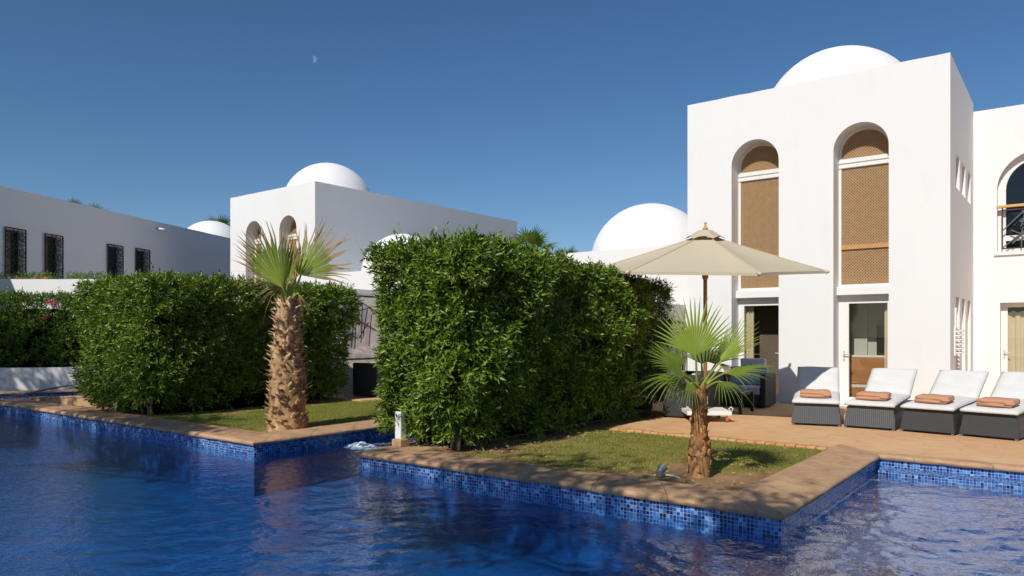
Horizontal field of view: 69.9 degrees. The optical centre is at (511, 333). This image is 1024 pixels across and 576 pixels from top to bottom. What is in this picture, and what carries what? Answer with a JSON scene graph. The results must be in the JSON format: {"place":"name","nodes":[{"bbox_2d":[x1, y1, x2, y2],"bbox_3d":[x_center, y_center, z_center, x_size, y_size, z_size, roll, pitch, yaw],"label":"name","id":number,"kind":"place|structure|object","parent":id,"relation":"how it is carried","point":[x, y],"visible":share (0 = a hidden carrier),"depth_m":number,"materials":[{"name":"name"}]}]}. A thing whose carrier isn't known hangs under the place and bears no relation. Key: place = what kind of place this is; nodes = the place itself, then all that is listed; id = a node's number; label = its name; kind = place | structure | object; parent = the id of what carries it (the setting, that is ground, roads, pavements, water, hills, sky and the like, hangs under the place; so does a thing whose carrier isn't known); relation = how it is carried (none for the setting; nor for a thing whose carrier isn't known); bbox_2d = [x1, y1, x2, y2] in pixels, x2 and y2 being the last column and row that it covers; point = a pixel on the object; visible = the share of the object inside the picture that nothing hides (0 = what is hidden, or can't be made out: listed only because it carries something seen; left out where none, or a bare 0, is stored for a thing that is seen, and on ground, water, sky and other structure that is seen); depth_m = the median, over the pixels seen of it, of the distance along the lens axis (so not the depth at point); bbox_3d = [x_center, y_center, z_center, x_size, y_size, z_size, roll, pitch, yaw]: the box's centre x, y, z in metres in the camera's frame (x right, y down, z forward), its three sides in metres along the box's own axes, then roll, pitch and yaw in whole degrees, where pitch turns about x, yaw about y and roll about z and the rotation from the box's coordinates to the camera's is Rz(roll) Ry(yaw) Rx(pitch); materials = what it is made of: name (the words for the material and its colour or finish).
{"place":"outdoors","nodes":[
{"label":"outdoors","id":0,"kind":"place"},
{"bbox_2d":[150,399,392,432],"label":"lawn","id":1,"kind":"structure","parent":0,"point":[238,410],"depth_m":14.00,"materials":[{"name":"plant"}]},
{"bbox_2d":[231,216,351,431],"bbox_3d":[-3.518,-0.192,11.901,1.940,3.488,1.171,0,0,-11],"label":"fan palm","id":2,"kind":"object","parent":1,"relation":"on","point":[287,387],"visible":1,"depth_m":11.54,"materials":[{"name":"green plant"}]},
{"bbox_2d":[323,391,380,401],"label":"patio","id":3,"kind":"structure","parent":0,"point":[348,396],"depth_m":17.14,"materials":[{"name":"brown stone"}]},
{"bbox_2d":[332,367,352,391],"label":"wall","id":4,"kind":"structure","parent":3,"relation":"on","point":[350,376],"depth_m":18.72,"materials":[{"name":"paint"}]},
{"bbox_2d":[353,363,397,396],"bbox_3d":[-3.192,1.077,17.704,0.860,0.840,1.000,0,0,34],"label":"wicker armchair","id":5,"kind":"object","parent":3,"relation":"on","point":[365,378],"visible":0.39,"depth_m":17.28,"materials":[{"name":"black wicker"}]},
{"bbox_2d":[307,288,410,366],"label":"garden wall","id":6,"kind":"structure","parent":0,"point":[366,337],"depth_m":20.84,"materials":[{"name":"paint"}]},
{"bbox_2d":[344,441,382,449],"bbox_3d":[-2.273,1.694,11.157,0.792,0.098,0.378,0,0,29],"label":"water jet","id":7,"kind":"object","parent":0,"point":[357,444],"visible":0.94,"depth_m":11.09,"materials":[{"name":"white liquid"}]},
{"bbox_2d":[317,234,420,290],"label":"villa wing","id":8,"kind":"structure","parent":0,"point":[361,279],"depth_m":24.53,"materials":[{"name":"white paint"}]},
{"bbox_2d":[79,399,663,419],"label":"ground","id":9,"kind":"structure","parent":0,"point":[641,415],"depth_m":14.41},
{"bbox_2d":[0,389,87,394],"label":"pool coping","id":10,"kind":"object","parent":9,"relation":"on","point":[48,391],"visible":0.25,"depth_m":19.13,"materials":[{"name":"stone"}]},
{"bbox_2d":[0,367,98,391],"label":"planter wall","id":11,"kind":"structure","parent":9,"relation":"on","point":[25,378],"depth_m":19.71,"materials":[{"name":"paint"}]},
{"bbox_2d":[0,286,134,367],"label":"hedge","id":12,"kind":"object","parent":11,"relation":"on","point":[40,335],"visible":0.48,"depth_m":20.13,"materials":[{"name":"green plant"}]},
{"bbox_2d":[0,279,98,308],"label":"terrace wall","id":13,"kind":"structure","parent":9,"relation":"on","point":[41,285],"depth_m":21.31,"materials":[{"name":"paint"}]},
{"bbox_2d":[0,270,120,280],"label":"terrace planting","id":14,"kind":"object","parent":13,"relation":"on","point":[44,275],"visible":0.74,"depth_m":21.69,"materials":[{"name":"green plant"}]},
{"bbox_2d":[30,395,107,407],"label":"kerb","id":15,"kind":"structure","parent":9,"relation":"on","point":[73,400],"depth_m":15.83,"materials":[{"name":"stone"}]},
{"bbox_2d":[68,196,83,203],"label":"fan palm","id":16,"kind":"object","parent":9,"relation":"on","point":[72,200],"visible":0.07,"depth_m":40.03,"materials":[{"name":"green plant"}]},
{"bbox_2d":[89,203,108,209],"bbox_3d":[-22.889,-2.836,40.092,2.692,8.777,2.671,0,0,38],"label":"fan palm","id":17,"kind":"object","parent":9,"relation":"on","point":[93,205],"visible":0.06,"depth_m":39.95,"materials":[{"name":"green plant"}]},
{"bbox_2d":[0,186,229,298],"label":"long building","id":18,"kind":"structure","parent":9,"relation":"on","point":[52,235],"depth_m":25.95,"materials":[{"name":"paint"}]},
{"bbox_2d":[5,226,26,276],"bbox_3d":[-15.599,-2.525,22.842,0.335,1.503,0.783,0,0,10],"label":"window","id":19,"kind":"structure","parent":18,"relation":"in","point":[11,237],"depth_m":22.94,"materials":[{"name":"brown metal"}]},
{"bbox_2d":[44,233,63,278],"bbox_3d":[-15.329,-2.525,24.323,0.335,1.503,0.773,0,0,10],"label":"window","id":20,"kind":"structure","parent":18,"relation":"in","point":[50,249],"depth_m":24.42,"materials":[{"name":"brown metal"}]},
{"bbox_2d":[107,244,123,277],"bbox_3d":[-14.819,-2.560,27.145,0.335,1.433,0.823,0,0,10],"label":"window","id":21,"kind":"structure","parent":18,"relation":"in","point":[112,258],"depth_m":27.25,"materials":[{"name":"brown metal"}]},
{"bbox_2d":[135,248,149,277],"bbox_3d":[-14.547,-2.570,28.622,0.335,1.453,0.833,0,0,10],"label":"window","id":22,"kind":"structure","parent":18,"relation":"in","point":[139,255],"depth_m":28.72,"materials":[{"name":"brown metal"}]},
{"bbox_2d":[156,227,166,231],"bbox_3d":[-14.117,-4.181,29.502,0.394,0.178,0.182,0,0,-20],"label":"wall lamp","id":23,"kind":"object","parent":18,"relation":"attached to","point":[161,229],"visible":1,"depth_m":29.46,"materials":[{"name":"white paint"}]},
{"bbox_2d":[187,221,229,237],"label":"dome","id":24,"kind":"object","parent":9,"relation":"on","point":[217,228],"visible":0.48,"depth_m":40.94,"materials":[{"name":"paint"}]},
{"bbox_2d":[65,263,364,415],"bbox_3d":[-6.182,0.141,15.722,3.724,2.945,5.272,0,0,38],"label":"hedge","id":25,"kind":"object","parent":9,"relation":"on","point":[187,342],"visible":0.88,"depth_m":14.11,"materials":[{"name":"green plant"}]},
{"bbox_2d":[204,213,229,225],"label":"fan palm","id":26,"kind":"object","parent":9,"relation":"on","point":[224,221],"visible":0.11,"depth_m":54.70,"materials":[{"name":"green plant"}]},
{"bbox_2d":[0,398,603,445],"bbox_3d":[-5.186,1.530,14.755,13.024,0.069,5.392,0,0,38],"label":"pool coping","id":27,"kind":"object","parent":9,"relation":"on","point":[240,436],"visible":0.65,"depth_m":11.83,"materials":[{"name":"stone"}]},
{"bbox_2d":[3,381,83,398],"bbox_3d":[-9.898,1.160,16.242,3.390,0.667,0.057,0,0,14],"label":"pool pole","id":28,"kind":"object","parent":27,"relation":"on","point":[37,391],"visible":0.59,"depth_m":16.39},
{"bbox_2d":[230,163,516,298],"bbox_3d":[-5.440,-2.630,32.001,5.330,8.360,11.750,0,0,38],"label":"villa","id":29,"kind":"object","parent":9,"relation":"on","point":[351,205],"visible":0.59,"depth_m":27.86,"materials":[{"name":"paint"}]},
{"bbox_2d":[255,225,260,296],"bbox_3d":[-9.611,-2.633,28.354,1.044,3.327,0.090,0,0,38],"label":"window","id":30,"kind":"structure","parent":29,"relation":"in","point":[258,231],"depth_m":28.58,"materials":[{"name":"white paint"}]},
{"bbox_2d":[288,219,296,283],"bbox_3d":[-7.896,-2.633,27.033,1.034,3.327,0.090,0,0,38],"label":"window","id":31,"kind":"structure","parent":29,"relation":"in","point":[292,228],"depth_m":27.21,"materials":[{"name":"white paint"}]},
{"bbox_2d":[360,221,659,450],"bbox_3d":[0.266,0.071,11.432,2.720,3.217,5.512,0,0,38],"label":"hedge","id":32,"kind":"object","parent":9,"relation":"on","point":[506,339],"visible":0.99,"depth_m":9.87,"materials":[{"name":"green plant"}]},
{"bbox_2d":[507,223,560,254],"bbox_3d":[0.878,-1.612,32.044,2.773,6.331,2.894,0,0,38],"label":"fan palm","id":33,"kind":"object","parent":9,"relation":"on","point":[534,237],"visible":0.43,"depth_m":31.70,"materials":[{"name":"green plant"}]},
{"bbox_2d":[554,246,578,253],"bbox_3d":[2.464,-1.167,32.184,2.425,5.442,2.381,0,0,38],"label":"fan palm","id":34,"kind":"object","parent":9,"relation":"on","point":[572,251],"visible":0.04,"depth_m":31.94,"materials":[{"name":"green plant"}]},
{"bbox_2d":[355,419,879,519],"bbox_3d":[1.653,1.530,9.677,5.351,0.069,5.049,0,0,38],"label":"pool coping","id":35,"kind":"object","parent":9,"relation":"on","point":[785,493],"visible":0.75,"depth_m":7.56,"materials":[{"name":"stone"}]},
{"bbox_2d":[392,411,408,446],"bbox_3d":[-1.476,1.266,9.720,0.170,0.460,0.170,0,0,38],"label":"post","id":36,"kind":"object","parent":35,"relation":"on","point":[397,441],"visible":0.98,"depth_m":9.67,"materials":[{"name":"white paint"}]},
{"bbox_2d":[602,276,678,416],"bbox_3d":[2.135,0.190,13.973,1.862,2.843,1.973,0,0,38],"label":"hedge","id":37,"kind":"object","parent":9,"relation":"on","point":[660,290],"visible":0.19,"depth_m":13.60,"materials":[{"name":"green plant"}]},
{"bbox_2d":[605,427,838,449],"bbox_3d":[2.889,1.522,10.624,3.474,0.063,0.194,0,0,38],"label":"patio edging","id":38,"kind":"object","parent":9,"relation":"on","point":[763,442],"visible":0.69,"depth_m":10.37,"materials":[{"name":"brick"}]},
{"bbox_2d":[688,45,1023,405],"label":"villa","id":39,"kind":"object","parent":9,"relation":"on","point":[873,181],"visible":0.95,"depth_m":15.57,"materials":[{"name":"paint"}]},
{"bbox_2d":[745,306,753,357],"bbox_3d":[5.464,0.330,16.913,0.240,2.300,0.078,0,0,38],"label":"curtain","id":40,"kind":"object","parent":39,"relation":"hanging from","point":[749,312],"visible":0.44,"depth_m":16.90,"materials":[{"name":"beige fabric"}]},
{"bbox_2d":[738,143,778,290],"bbox_3d":[5.644,-2.633,16.580,1.044,3.327,0.090,0,0,38],"label":"window","id":41,"kind":"structure","parent":39,"relation":"in","point":[758,171],"depth_m":16.61,"materials":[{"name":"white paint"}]},
{"bbox_2d":[738,298,778,399],"bbox_3d":[5.631,0.346,16.564,1.044,2.288,0.141,0,0,38],"label":"door","id":42,"kind":"structure","parent":39,"relation":"in","point":[742,303],"depth_m":16.81,"materials":[{"name":"white paint"}]},
{"bbox_2d":[839,127,888,286],"bbox_3d":[7.359,-2.633,15.259,1.034,3.327,0.090,0,0,38],"label":"window","id":43,"kind":"structure","parent":39,"relation":"in","point":[864,153],"depth_m":15.28,"materials":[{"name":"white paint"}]},
{"bbox_2d":[839,294,888,403],"bbox_3d":[7.347,0.346,15.243,1.034,2.288,0.141,0,0,38],"label":"door","id":44,"kind":"structure","parent":39,"relation":"in","point":[844,301],"depth_m":15.48,"materials":[{"name":"white paint"}]},
{"bbox_2d":[850,355,884,396],"bbox_3d":[7.723,0.975,15.699,0.940,1.010,0.380,0,0,38],"label":"cabinet","id":45,"kind":"object","parent":39,"relation":"in","point":[861,366],"visible":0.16,"depth_m":15.66,"materials":[{"name":"brown wood"}]},
{"bbox_2d":[877,326,884,354],"bbox_3d":[8.017,0.160,15.819,0.260,0.640,0.050,0,0,38],"label":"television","id":46,"kind":"object","parent":39,"relation":"attached to","point":[880,340],"visible":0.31,"depth_m":15.82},
{"bbox_2d":[885,303,886,367],"bbox_3d":[7.784,0.330,15.139,0.160,2.300,0.078,0,0,38],"label":"curtain","id":47,"kind":"object","parent":39,"relation":"hanging from","point":[885,335],"visible":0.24,"depth_m":15.16,"materials":[{"name":"beige fabric"}]},
{"bbox_2d":[954,308,963,355],"bbox_3d":[8.807,-0.035,14.422,0.153,0.950,0.320,0,0,38],"label":"wall fixture","id":48,"kind":"object","parent":39,"relation":"attached to","point":[956,342],"depth_m":14.34,"materials":[{"name":"white paint"}]},
{"bbox_2d":[996,203,1023,248],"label":"balcony rail","id":49,"kind":"object","parent":39,"relation":"attached to","point":[1017,237],"visible":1,"depth_m":16.59,"materials":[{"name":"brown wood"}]},
{"bbox_2d":[998,155,1023,251],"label":"arched window","id":50,"kind":"structure","parent":39,"relation":"in","point":[1002,185],"depth_m":16.83,"materials":[{"name":"white paint"}]},
{"bbox_2d":[1001,303,1023,371],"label":"door","id":51,"kind":"structure","parent":39,"relation":"in","point":[1004,306],"depth_m":16.86,"materials":[{"name":"white paint"}]},
{"bbox_2d":[1008,311,1023,371],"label":"curtain","id":52,"kind":"object","parent":39,"relation":"hanging from","point":[1016,340],"visible":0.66,"depth_m":16.83,"materials":[{"name":"beige fabric"}]},
{"bbox_2d":[870,451,1023,472],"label":"pool coping","id":53,"kind":"object","parent":9,"relation":"on","point":[956,462],"visible":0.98,"depth_m":8.63,"materials":[{"name":"stone"}]},
{"bbox_2d":[0,392,1023,575],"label":"pool wall","id":54,"kind":"structure","parent":0,"point":[637,544],"depth_m":8.14,"materials":[{"name":"tile"}]},
{"bbox_2d":[0,438,1023,575],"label":"pool floor","id":55,"kind":"structure","parent":0,"point":[366,555],"depth_m":7.98,"materials":[{"name":"tile"}]},
{"bbox_2d":[0,411,1023,575],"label":"water","id":56,"kind":"structure","parent":0,"point":[18,418],"depth_m":9.00,"materials":[{"name":"blue liquid"}]},
{"bbox_2d":[0,0,1023,253],"label":"sky","id":57,"kind":"structure","parent":0,"point":[564,117],"materials":[{"name":"blue"}]},
{"bbox_2d":[543,203,687,370],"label":"villa wing","id":58,"kind":"structure","parent":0,"point":[632,231],"depth_m":18.70,"materials":[{"name":"white paint"}]},
{"bbox_2d":[437,416,823,490],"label":"lawn","id":59,"kind":"structure","parent":0,"point":[679,469],"depth_m":9.11,"materials":[{"name":"plant"}]},
{"bbox_2d":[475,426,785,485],"bbox_3d":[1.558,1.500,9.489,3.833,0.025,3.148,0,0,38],"label":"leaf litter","id":60,"kind":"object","parent":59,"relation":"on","point":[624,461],"visible":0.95,"depth_m":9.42,"materials":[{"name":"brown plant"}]},
{"bbox_2d":[653,463,680,477],"bbox_3d":[1.641,1.458,7.773,0.287,0.165,0.116,0,0,18],"label":"garden spotlight","id":61,"kind":"object","parent":59,"relation":"on","point":[661,469],"visible":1,"depth_m":7.75,"materials":[{"name":"grey metal"}]},
{"bbox_2d":[638,298,779,477],"bbox_3d":[2.053,0.574,7.904,1.444,1.938,1.243,0,0,-4],"label":"fan palm","id":62,"kind":"object","parent":59,"relation":"on","point":[697,344],"visible":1,"depth_m":7.77,"materials":[{"name":"green plant"}]},
{"bbox_2d":[614,401,1023,464],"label":"patio","id":63,"kind":"structure","parent":0,"point":[771,422],"depth_m":10.76,"materials":[{"name":"beige stone"}]},
{"bbox_2d":[630,372,652,409],"bbox_3d":[2.406,1.097,14.748,0.810,0.800,0.850,0,0,8],"label":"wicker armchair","id":64,"kind":"object","parent":63,"relation":"on","point":[642,406],"visible":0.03,"depth_m":14.30,"materials":[{"name":"black wicker"}]},
{"bbox_2d":[645,303,683,401],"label":"garden wall","id":65,"kind":"structure","parent":63,"relation":"on","point":[677,307],"depth_m":16.84,"materials":[{"name":"grey paint"}]},
{"bbox_2d":[663,370,722,416],"bbox_3d":[3.356,1.097,13.533,0.730,0.800,1.450,0,0,30],"label":"wicker sofa","id":66,"kind":"object","parent":63,"relation":"on","point":[670,408],"visible":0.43,"depth_m":13.03,"materials":[{"name":"black wicker"}]},
{"bbox_2d":[603,222,829,421],"bbox_3d":[3.340,-0.215,12.732,3.843,3.422,3.893,0,0,38],"label":"umbrella","id":67,"kind":"object","parent":63,"relation":"on","point":[705,252],"visible":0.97,"depth_m":11.97,"materials":[{"name":"beige fabric"}]},
{"bbox_2d":[720,389,753,414],"bbox_3d":[4.032,1.293,14.086,1.000,0.408,0.800,0,0,35],"label":"coffee table","id":68,"kind":"object","parent":63,"relation":"on","point":[739,393],"visible":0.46,"depth_m":13.74,"materials":[{"name":"wicker"}]},
{"bbox_2d":[723,358,775,407],"bbox_3d":[4.867,1.012,15.253,1.020,0.970,0.890,0,0,34],"label":"wicker armchair","id":69,"kind":"object","parent":63,"relation":"on","point":[763,388],"visible":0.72,"depth_m":15.03,"materials":[{"name":"black wicker"}]},
{"bbox_2d":[791,366,840,426],"bbox_3d":[5.313,1.054,12.755,0.747,0.887,1.946,0,0,24],"label":"sun lounger","id":70,"kind":"object","parent":63,"relation":"on","point":[809,410],"visible":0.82,"depth_m":12.02,"materials":[{"name":"fabric"}]},
{"bbox_2d":[800,389,830,397],"bbox_3d":[5.024,0.992,12.138,0.482,0.111,0.286,0,3,22],"label":"towel","id":71,"kind":"object","parent":70,"relation":"on","point":[818,393],"visible":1,"depth_m":12.03,"materials":[{"name":"orange fabric"}]},
{"bbox_2d":[844,368,916,430],"bbox_3d":[6.181,1.054,12.210,0.747,0.887,1.946,0,0,39],"label":"sun lounger","id":72,"kind":"object","parent":63,"relation":"on","point":[897,384],"visible":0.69,"depth_m":11.65,"materials":[{"name":"fabric"}]},
{"bbox_2d":[855,391,891,400],"bbox_3d":[5.759,0.991,11.675,0.482,0.112,0.286,0,3,38],"label":"towel","id":73,"kind":"object","parent":72,"relation":"on","point":[871,395],"visible":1,"depth_m":11.59,"materials":[{"name":"orange fabric"}]},
{"bbox_2d":[900,370,988,435],"bbox_3d":[6.901,1.054,11.628,1.946,0.887,0.747,0,0,-43],"label":"sun lounger","id":74,"kind":"object","parent":63,"relation":"on","point":[964,388],"visible":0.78,"depth_m":11.17,"materials":[{"name":"fabric"}]},
{"bbox_2d":[914,394,954,403],"bbox_3d":[6.422,0.992,11.142,0.286,0.111,0.482,-4,3,-42],"label":"towel","id":75,"kind":"object","parent":74,"relation":"on","point":[934,398],"visible":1,"depth_m":11.05,"materials":[{"name":"orange fabric"}]},
{"bbox_2d":[959,372,1023,440],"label":"sun lounger","id":76,"kind":"object","parent":63,"relation":"on","point":[1001,422],"visible":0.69,"depth_m":10.54,"materials":[{"name":"fabric"}]},
{"bbox_2d":[976,397,1019,407],"bbox_3d":[7.026,0.992,10.592,0.286,0.111,0.481,-4,3,-39],"label":"towel","id":77,"kind":"object","parent":76,"relation":"on","point":[999,402],"visible":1,"depth_m":10.50,"materials":[{"name":"orange fabric"}]}
]}

